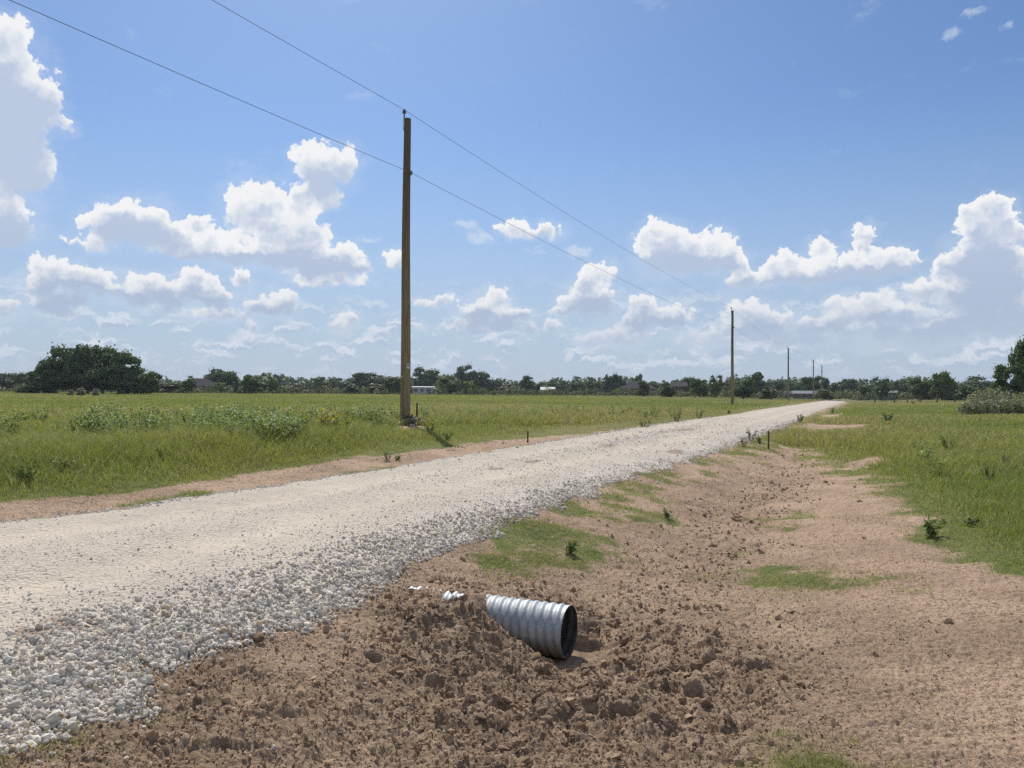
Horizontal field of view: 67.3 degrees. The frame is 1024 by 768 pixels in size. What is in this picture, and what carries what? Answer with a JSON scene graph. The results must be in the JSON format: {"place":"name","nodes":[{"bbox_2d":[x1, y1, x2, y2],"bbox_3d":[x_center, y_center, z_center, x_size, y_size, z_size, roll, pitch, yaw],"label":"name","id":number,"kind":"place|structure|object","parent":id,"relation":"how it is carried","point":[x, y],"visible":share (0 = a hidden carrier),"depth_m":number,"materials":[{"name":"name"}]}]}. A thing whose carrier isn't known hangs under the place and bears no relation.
{"place":"outdoors","nodes":[
{"label":"outdoors","id":0,"kind":"place"},
{"bbox_2d":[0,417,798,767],"bbox_3d":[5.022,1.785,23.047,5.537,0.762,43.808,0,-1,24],"label":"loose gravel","id":1,"kind":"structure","parent":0,"point":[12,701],"depth_m":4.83,"materials":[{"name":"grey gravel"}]},
{"bbox_2d":[0,391,825,507],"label":"meadow grass","id":2,"kind":"structure","parent":0,"point":[40,444],"depth_m":17.19,"materials":[{"name":"green plant"}]},
{"bbox_2d":[0,401,844,744],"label":"gravel road","id":3,"kind":"structure","parent":0,"point":[166,515],"depth_m":7.10,"materials":[{"name":"grey gravel"}]},
{"bbox_2d":[0,399,961,767],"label":"bank grass","id":4,"kind":"structure","parent":0,"point":[800,761],"depth_m":7.25,"materials":[{"name":"green plant"}]},
{"bbox_2d":[0,392,1023,767],"bbox_3d":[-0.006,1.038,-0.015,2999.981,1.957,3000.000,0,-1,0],"label":"ground","id":5,"kind":"structure","parent":0,"point":[850,546],"depth_m":5.35,"materials":[{"name":"soil"}]},
{"bbox_2d":[0,372,17,388],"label":"tree","id":6,"kind":"object","parent":5,"relation":"on","point":[5,381],"visible":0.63,"depth_m":246.14,"materials":[{"name":"green plant"}]},
{"bbox_2d":[9,371,28,387],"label":"tree","id":7,"kind":"object","parent":5,"relation":"on","point":[17,379],"visible":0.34,"depth_m":237.33,"materials":[{"name":"green plant"}]},
{"bbox_2d":[12,463,36,484],"bbox_3d":[-5.993,1.119,9.476,0.311,0.300,0.214,0,-1,25],"label":"weed","id":8,"kind":"object","parent":5,"relation":"on","point":[23,472],"visible":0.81,"depth_m":9.46,"materials":[{"name":"green plant"}]},
{"bbox_2d":[14,371,58,392],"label":"tree","id":9,"kind":"object","parent":5,"relation":"on","point":[32,387],"visible":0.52,"depth_m":150.22,"materials":[{"name":"green plant"}]},
{"bbox_2d":[34,358,69,392],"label":"tree","id":10,"kind":"object","parent":5,"relation":"on","point":[44,369],"visible":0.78,"depth_m":148.45,"materials":[{"name":"green plant"}]},
{"bbox_2d":[45,710,65,722],"bbox_3d":[-2.082,1.519,3.511,0.080,0.054,0.070,1,-1,-24],"label":"loose stone","id":11,"kind":"object","parent":5,"relation":"on","point":[53,717],"visible":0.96,"depth_m":3.49,"materials":[{"name":"stone"}]},
{"bbox_2d":[52,458,76,472],"bbox_3d":[-5.949,1.107,10.215,0.301,0.256,0.286,0,-1,21],"label":"weed","id":12,"kind":"object","parent":5,"relation":"on","point":[66,463],"visible":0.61,"depth_m":10.21,"materials":[{"name":"green plant"}]},
{"bbox_2d":[46,342,86,389],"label":"tree","id":13,"kind":"object","parent":5,"relation":"on","point":[56,351],"visible":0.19,"depth_m":150.02,"materials":[{"name":"green plant"}]},
{"bbox_2d":[59,340,108,393],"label":"tree","id":14,"kind":"object","parent":5,"relation":"on","point":[76,373],"visible":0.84,"depth_m":147.59,"materials":[{"name":"green plant"}]},
{"bbox_2d":[88,412,112,435],"bbox_3d":[-8.038,0.877,15.004,0.477,0.673,0.410,0,-1,44],"label":"weed","id":15,"kind":"object","parent":5,"relation":"on","point":[99,417],"visible":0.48,"depth_m":14.96,"materials":[{"name":"green plant"}]},
{"bbox_2d":[82,344,125,393],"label":"tree","id":16,"kind":"object","parent":5,"relation":"on","point":[110,348],"visible":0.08,"depth_m":152.51,"materials":[{"name":"green plant"}]},
{"bbox_2d":[95,348,143,392],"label":"tree","id":17,"kind":"object","parent":5,"relation":"on","point":[116,362],"visible":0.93,"depth_m":148.17,"materials":[{"name":"green plant"}]},
{"bbox_2d":[116,365,147,393],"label":"tree","id":18,"kind":"object","parent":5,"relation":"on","point":[128,386],"visible":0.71,"depth_m":147.66,"materials":[{"name":"green plant"}]},
{"bbox_2d":[135,371,162,393],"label":"tree","id":19,"kind":"object","parent":5,"relation":"on","point":[153,385],"visible":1,"depth_m":146.69,"materials":[{"name":"green plant"}]},
{"bbox_2d":[153,383,186,392],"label":"shed","id":20,"kind":"object","parent":5,"relation":"on","point":[169,388],"visible":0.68,"depth_m":188.40,"materials":[{"name":"grey metal"}]},
{"bbox_2d":[177,375,196,392],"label":"tree","id":21,"kind":"object","parent":5,"relation":"on","point":[187,383],"visible":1,"depth_m":174.18,"materials":[{"name":"green plant"}]},
{"bbox_2d":[185,378,213,392],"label":"farmhouse","id":22,"kind":"object","parent":5,"relation":"on","point":[203,382],"visible":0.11,"depth_m":253.14,"materials":[{"name":"grey"}]},
{"bbox_2d":[203,366,240,392],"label":"tree","id":23,"kind":"object","parent":5,"relation":"on","point":[227,378],"visible":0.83,"depth_m":273.07,"materials":[{"name":"green plant"}]},
{"bbox_2d":[212,382,231,392],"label":"tree","id":24,"kind":"object","parent":5,"relation":"on","point":[219,387],"visible":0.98,"depth_m":194.79,"materials":[{"name":"green plant"}]},
{"bbox_2d":[236,374,264,393],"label":"tree","id":25,"kind":"object","parent":5,"relation":"on","point":[250,383],"visible":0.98,"depth_m":183.91,"materials":[{"name":"green plant"}]},
{"bbox_2d":[252,632,264,641],"bbox_3d":[-1.552,1.540,4.682,0.104,0.038,0.080,6,14,28],"label":"dirt clod","id":26,"kind":"object","parent":5,"relation":"on","point":[258,637],"visible":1,"depth_m":4.66,"materials":[{"name":"soil"}]},
{"bbox_2d":[267,376,279,392],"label":"tree","id":27,"kind":"object","parent":5,"relation":"on","point":[271,384],"visible":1,"depth_m":187.49,"materials":[{"name":"green plant"}]},
{"bbox_2d":[262,431,286,444],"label":"weed","id":28,"kind":"object","parent":5,"relation":"on","point":[273,432],"visible":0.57,"depth_m":14.67,"materials":[{"name":"green plant"}]},
{"bbox_2d":[278,382,302,392],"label":"bush","id":29,"kind":"object","parent":5,"relation":"on","point":[291,384],"visible":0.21,"depth_m":328.86,"materials":[{"name":"green plant"}]},
{"bbox_2d":[295,403,344,429],"bbox_3d":[-4.575,0.890,18.137,1.293,0.884,0.945,1,-1,-17],"label":"flowering weed","id":30,"kind":"object","parent":5,"relation":"on","point":[326,418],"visible":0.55,"depth_m":18.05,"materials":[{"name":"green plant"}]},
{"bbox_2d":[311,376,344,389],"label":"tree","id":31,"kind":"object","parent":5,"relation":"on","point":[321,381],"visible":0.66,"depth_m":297.29,"materials":[{"name":"green plant"}]},
{"bbox_2d":[318,412,356,430],"bbox_3d":[-4.243,0.999,18.404,1.100,0.661,0.773,0,-1,4],"label":"flowering weed","id":32,"kind":"object","parent":5,"relation":"on","point":[346,421],"visible":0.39,"depth_m":18.43,"materials":[{"name":"green plant"}]},
{"bbox_2d":[333,377,352,390],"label":"tree","id":33,"kind":"object","parent":5,"relation":"on","point":[343,385],"visible":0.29,"depth_m":317.99,"materials":[{"name":"green plant"}]},
{"bbox_2d":[344,384,358,393],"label":"bush","id":34,"kind":"object","parent":5,"relation":"on","point":[352,388],"visible":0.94,"depth_m":203.93,"materials":[{"name":"green plant"}]},
{"bbox_2d":[343,371,381,391],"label":"tree","id":35,"kind":"object","parent":5,"relation":"on","point":[362,379],"visible":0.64,"depth_m":327.74,"materials":[{"name":"green plant"}]},
{"bbox_2d":[366,383,386,393],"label":"bush","id":36,"kind":"object","parent":5,"relation":"on","point":[372,387],"visible":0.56,"depth_m":228.06,"materials":[{"name":"green plant"}]},
{"bbox_2d":[370,374,392,384],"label":"tree","id":37,"kind":"object","parent":5,"relation":"on","point":[380,377],"visible":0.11,"depth_m":335.22,"materials":[{"name":"green plant"}]},
{"bbox_2d":[383,376,400,393],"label":"tree","id":38,"kind":"object","parent":5,"relation":"on","point":[389,383],"visible":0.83,"depth_m":213.75,"materials":[{"name":"green plant"}]},
{"bbox_2d":[400,109,411,417],"bbox_3d":[-3.642,-3.877,26.555,0.401,11.304,0.386,0,-1,0],"label":"utility pole","id":39,"kind":"object","parent":5,"relation":"on","point":[405,382],"visible":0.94,"depth_m":26.43,"materials":[{"name":"brown wood"}]},
{"bbox_2d":[10,0,821,371],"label":"neutral line","id":40,"kind":"object","parent":39,"relation":"attached to","point":[334,140],"visible":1,"depth_m":20.23,"materials":[{"name":"metal"}]},
{"bbox_2d":[213,0,814,360],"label":"power line","id":41,"kind":"object","parent":39,"relation":"attached to","point":[437,131],"visible":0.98,"depth_m":27.09,"materials":[{"name":"metal"}]},
{"bbox_2d":[395,414,445,425],"bbox_3d":[-3.381,1.242,25.968,3.192,0.472,1.961,0,-1,0],"label":"earth heap","id":42,"kind":"object","parent":5,"relation":"on","point":[413,418],"visible":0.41,"depth_m":25.67,"materials":[{"name":"soil"}]},
{"bbox_2d":[412,386,435,393],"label":"trailer house","id":43,"kind":"structure","parent":5,"relation":"on","point":[423,389],"depth_m":260.42,"materials":[{"name":"white metal"}]},
{"bbox_2d":[411,364,439,385],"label":"tree","id":44,"kind":"object","parent":5,"relation":"on","point":[425,378],"visible":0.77,"depth_m":327.32,"materials":[{"name":"green plant"}]},
{"bbox_2d":[433,374,460,392],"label":"tree","id":45,"kind":"object","parent":5,"relation":"on","point":[447,382],"visible":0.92,"depth_m":233.55,"materials":[{"name":"green plant"}]},
{"bbox_2d":[454,362,479,391],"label":"tree","id":46,"kind":"object","parent":5,"relation":"on","point":[461,374],"visible":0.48,"depth_m":327.72,"materials":[{"name":"green plant"}]},
{"bbox_2d":[461,380,479,393],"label":"tree","id":47,"kind":"object","parent":5,"relation":"on","point":[469,385],"visible":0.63,"depth_m":224.23,"materials":[{"name":"green plant"}]},
{"bbox_2d":[473,369,493,391],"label":"tree","id":48,"kind":"object","parent":5,"relation":"on","point":[484,382],"visible":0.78,"depth_m":336.88,"materials":[{"name":"green plant"}]},
{"bbox_2d":[0,389,979,400],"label":"field edge weeds","id":49,"kind":"object","parent":5,"relation":"on","point":[486,394],"visible":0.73,"depth_m":183.12,"materials":[{"name":"green plant"}]},
{"bbox_2d":[409,586,577,658],"bbox_3d":[-0.618,1.843,6.206,2.300,0.393,0.382,0,-1,25],"label":"culvert pipe","id":50,"kind":"object","parent":5,"relation":"in","point":[546,628],"visible":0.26,"depth_m":5.73,"materials":[{"name":"metal"}]},
{"bbox_2d":[0,383,986,400],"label":"undergrowth","id":51,"kind":"object","parent":5,"relation":"on","point":[837,395],"visible":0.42,"depth_m":220.16,"materials":[{"name":"green plant"}]},
{"bbox_2d":[0,398,990,475],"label":"tall weeds","id":52,"kind":"object","parent":5,"relation":"on","point":[243,414],"visible":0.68,"depth_m":17.18,"materials":[{"name":"green plant"}]},
{"bbox_2d":[488,379,502,391],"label":"tree","id":53,"kind":"object","parent":5,"relation":"on","point":[497,382],"visible":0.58,"depth_m":341.92,"materials":[{"name":"green plant"}]},
{"bbox_2d":[28,372,981,397],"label":"distant wood","id":54,"kind":"object","parent":5,"relation":"on","point":[281,379],"visible":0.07,"depth_m":388.25,"materials":[{"name":"green plant"}]},
{"bbox_2d":[497,384,516,393],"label":"bush","id":55,"kind":"object","parent":5,"relation":"on","point":[505,386],"visible":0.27,"depth_m":258.52,"materials":[{"name":"green plant"}]},
{"bbox_2d":[1,436,1023,767],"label":"dirt clods","id":56,"kind":"object","parent":5,"relation":"on","point":[463,708],"visible":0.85,"depth_m":4.61,"materials":[{"name":"soil"}]},
{"bbox_2d":[517,373,535,391],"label":"tree","id":57,"kind":"object","parent":5,"relation":"on","point":[526,383],"visible":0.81,"depth_m":298.44,"materials":[{"name":"green plant"}]},
{"bbox_2d":[39,482,1017,767],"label":"dry straw","id":58,"kind":"object","parent":5,"relation":"on","point":[675,672],"visible":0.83,"depth_m":4.55,"materials":[{"name":"beige plant"}]},
{"bbox_2d":[545,379,558,391],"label":"tree","id":59,"kind":"object","parent":5,"relation":"on","point":[550,384],"visible":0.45,"depth_m":348.55,"materials":[{"name":"green plant"}]},
{"bbox_2d":[564,539,579,553],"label":"weed","id":60,"kind":"object","parent":5,"relation":"on","point":[570,546],"visible":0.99,"depth_m":7.89,"materials":[{"name":"green plant"}]},
{"bbox_2d":[569,381,587,392],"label":"tree","id":61,"kind":"object","parent":5,"relation":"on","point":[576,386],"visible":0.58,"depth_m":288.48,"materials":[{"name":"green plant"}]},
{"bbox_2d":[584,380,602,392],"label":"tree","id":62,"kind":"object","parent":5,"relation":"on","point":[593,385],"visible":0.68,"depth_m":337.88,"materials":[{"name":"green plant"}]},
{"bbox_2d":[602,375,613,393],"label":"tree","id":63,"kind":"object","parent":5,"relation":"on","point":[607,386],"visible":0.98,"depth_m":318.98,"materials":[{"name":"green plant"}]},
{"bbox_2d":[611,372,624,392],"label":"tree","id":64,"kind":"object","parent":5,"relation":"on","point":[617,381],"visible":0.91,"depth_m":318.90,"materials":[{"name":"green plant"}]},
{"bbox_2d":[620,379,656,395],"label":"farmhouse","id":65,"kind":"object","parent":5,"relation":"on","point":[631,385],"visible":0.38,"depth_m":251.67,"materials":[{"name":"brick"}]},
{"bbox_2d":[635,380,650,395],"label":"tree","id":66,"kind":"object","parent":5,"relation":"on","point":[643,387],"visible":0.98,"depth_m":189.12,"materials":[{"name":"green plant"}]},
{"bbox_2d":[659,382,676,396],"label":"tree","id":67,"kind":"object","parent":5,"relation":"on","point":[668,391],"visible":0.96,"depth_m":184.32,"materials":[{"name":"green plant"}]},
{"bbox_2d":[670,382,687,392],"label":"farmhouse","id":68,"kind":"object","parent":5,"relation":"on","point":[679,386],"visible":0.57,"depth_m":257.31,"materials":[{"name":"grey"}]},
{"bbox_2d":[682,376,694,392],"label":"tree","id":69,"kind":"object","parent":5,"relation":"on","point":[687,380],"visible":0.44,"depth_m":278.33,"materials":[{"name":"green plant"}]},
{"bbox_2d":[688,377,708,396],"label":"tree","id":70,"kind":"object","parent":5,"relation":"on","point":[699,385],"visible":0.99,"depth_m":199.17,"materials":[{"name":"green plant"}]},
{"bbox_2d":[705,373,724,397],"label":"tree","id":71,"kind":"object","parent":5,"relation":"on","point":[716,389],"visible":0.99,"depth_m":189.21,"materials":[{"name":"green plant"}]},
{"bbox_2d":[720,382,735,396],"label":"tree","id":72,"kind":"object","parent":5,"relation":"on","point":[727,385],"visible":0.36,"depth_m":298.06,"materials":[{"name":"green plant"}]},
{"bbox_2d":[731,307,733,404],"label":"utility pole","id":73,"kind":"object","parent":5,"relation":"on","point":[732,357],"visible":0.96,"depth_m":85.93,"materials":[{"name":"wood"}]},
{"bbox_2d":[729,377,755,398],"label":"tree","id":74,"kind":"object","parent":5,"relation":"on","point":[743,389],"visible":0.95,"depth_m":173.83,"materials":[{"name":"green plant"}]},
{"bbox_2d":[751,371,768,395],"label":"tree","id":75,"kind":"object","parent":5,"relation":"on","point":[757,376],"visible":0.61,"depth_m":258.52,"materials":[{"name":"green plant"}]},
{"bbox_2d":[759,386,776,398],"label":"bush","id":76,"kind":"object","parent":5,"relation":"on","point":[767,392],"visible":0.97,"depth_m":179.09,"materials":[{"name":"green plant"}]},
{"bbox_2d":[769,380,786,397],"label":"tree","id":77,"kind":"object","parent":5,"relation":"on","point":[779,385],"visible":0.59,"depth_m":288.27,"materials":[{"name":"green plant"}]},
{"bbox_2d":[787,348,788,399],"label":"utility pole","id":78,"kind":"object","parent":5,"relation":"on","point":[788,378],"visible":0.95,"depth_m":155.94,"materials":[{"name":"wood"}]},
{"bbox_2d":[784,383,801,396],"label":"tree","id":79,"kind":"object","parent":5,"relation":"on","point":[793,387],"visible":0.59,"depth_m":278.52,"materials":[{"name":"green plant"}]},
{"bbox_2d":[792,391,815,398],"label":"barn","id":80,"kind":"structure","parent":5,"relation":"on","point":[803,394],"depth_m":212.05,"materials":[{"name":"grey metal"}]},
{"bbox_2d":[798,376,818,390],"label":"tree","id":81,"kind":"object","parent":5,"relation":"on","point":[807,384],"visible":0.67,"depth_m":298.75,"materials":[{"name":"green plant"}]},
{"bbox_2d":[814,376,830,391],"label":"tree","id":82,"kind":"object","parent":5,"relation":"on","point":[825,382],"visible":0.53,"depth_m":297.86,"materials":[{"name":"green plant"}]},
{"bbox_2d":[813,389,834,399],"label":"bush","id":83,"kind":"object","parent":5,"relation":"on","point":[824,394],"visible":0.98,"depth_m":194.30,"materials":[{"name":"green plant"}]},
{"bbox_2d":[828,380,848,396],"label":"tree","id":84,"kind":"object","parent":5,"relation":"on","point":[835,386],"visible":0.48,"depth_m":288.82,"materials":[{"name":"green plant"}]},
{"bbox_2d":[840,377,858,396],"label":"tree","id":85,"kind":"object","parent":5,"relation":"on","point":[850,383],"visible":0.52,"depth_m":297.85,"materials":[{"name":"green plant"}]},
{"bbox_2d":[687,400,1023,584],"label":"pasture grass","id":86,"kind":"structure","parent":5,"relation":"on","point":[893,440],"depth_m":18.69,"materials":[{"name":"green plant"}]},
{"bbox_2d":[851,385,872,399],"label":"tree","id":87,"kind":"object","parent":5,"relation":"on","point":[865,390],"visible":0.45,"depth_m":218.61,"materials":[{"name":"green plant"}]},
{"bbox_2d":[871,376,894,399],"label":"tree","id":88,"kind":"object","parent":5,"relation":"on","point":[881,390],"visible":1,"depth_m":189.23,"materials":[{"name":"green plant"}]},
{"bbox_2d":[877,391,897,399],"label":"shed","id":89,"kind":"structure","parent":5,"relation":"on","point":[891,393],"depth_m":197.78,"materials":[{"name":"grey metal"}]},
{"bbox_2d":[889,381,901,395],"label":"tree","id":90,"kind":"object","parent":5,"relation":"on","point":[894,386],"visible":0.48,"depth_m":298.84,"materials":[{"name":"green plant"}]},
{"bbox_2d":[897,375,919,394],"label":"tree","id":91,"kind":"object","parent":5,"relation":"on","point":[904,384],"visible":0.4,"depth_m":289.18,"materials":[{"name":"green plant"}]},
{"bbox_2d":[908,377,933,399],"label":"tree","id":92,"kind":"object","parent":5,"relation":"on","point":[920,388],"visible":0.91,"depth_m":183.87,"materials":[{"name":"green plant"}]},
{"bbox_2d":[918,514,948,537],"bbox_3d":[4.782,1.619,8.789,0.306,0.320,0.271,1,-1,-13],"label":"weed","id":93,"kind":"object","parent":5,"relation":"on","point":[930,529],"visible":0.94,"depth_m":8.76,"materials":[{"name":"green plant"}]},
{"bbox_2d":[926,370,957,400],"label":"tree","id":94,"kind":"object","parent":5,"relation":"on","point":[945,380],"visible":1,"depth_m":178.75,"materials":[{"name":"green plant"}]},
{"bbox_2d":[938,431,957,451],"bbox_3d":[11.462,1.532,20.204,0.449,0.633,0.386,0,-1,13],"label":"weed","id":95,"kind":"object","parent":5,"relation":"on","point":[944,441],"visible":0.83,"depth_m":20.25,"materials":[{"name":"green plant"}]},
{"bbox_2d":[953,385,980,399],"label":"bush","id":96,"kind":"object","parent":5,"relation":"on","point":[960,393],"visible":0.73,"depth_m":179.63,"materials":[{"name":"green plant"}]},
{"bbox_2d":[962,516,982,526],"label":"weed","id":97,"kind":"object","parent":5,"relation":"on","point":[969,523],"visible":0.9,"depth_m":9.28,"materials":[{"name":"green plant"}]},
{"bbox_2d":[958,375,993,393],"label":"tree","id":98,"kind":"object","parent":5,"relation":"on","point":[976,383],"visible":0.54,"depth_m":256.75,"materials":[{"name":"green plant"}]},
{"bbox_2d":[976,459,998,479],"bbox_3d":[8.501,1.538,13.730,0.275,0.477,0.312,0,-1,0],"label":"weed","id":99,"kind":"object","parent":5,"relation":"on","point":[986,472],"visible":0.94,"depth_m":13.68,"materials":[{"name":"green plant"}]},
{"bbox_2d":[954,386,1023,414],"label":"shrubs","id":100,"kind":"object","parent":5,"relation":"on","point":[982,405],"visible":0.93,"depth_m":50.36,"materials":[{"name":"green plant"}]},
{"bbox_2d":[991,360,1023,398],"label":"tree","id":101,"kind":"object","parent":5,"relation":"on","point":[1001,373],"visible":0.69,"depth_m":91.08,"materials":[{"name":"green plant"}]},
{"bbox_2d":[1006,335,1023,378],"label":"tree","id":102,"kind":"object","parent":5,"relation":"on","point":[1017,356],"visible":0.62,"depth_m":95.92,"materials":[{"name":"green plant"}]},
{"bbox_2d":[0,0,1023,384],"label":"sky","id":103,"kind":"structure","parent":0,"point":[845,178],"materials":[{"name":"blue"}]},
{"bbox_2d":[430,394,871,401],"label":"cross road","id":104,"kind":"structure","parent":0,"point":[719,398],"depth_m":170.74,"materials":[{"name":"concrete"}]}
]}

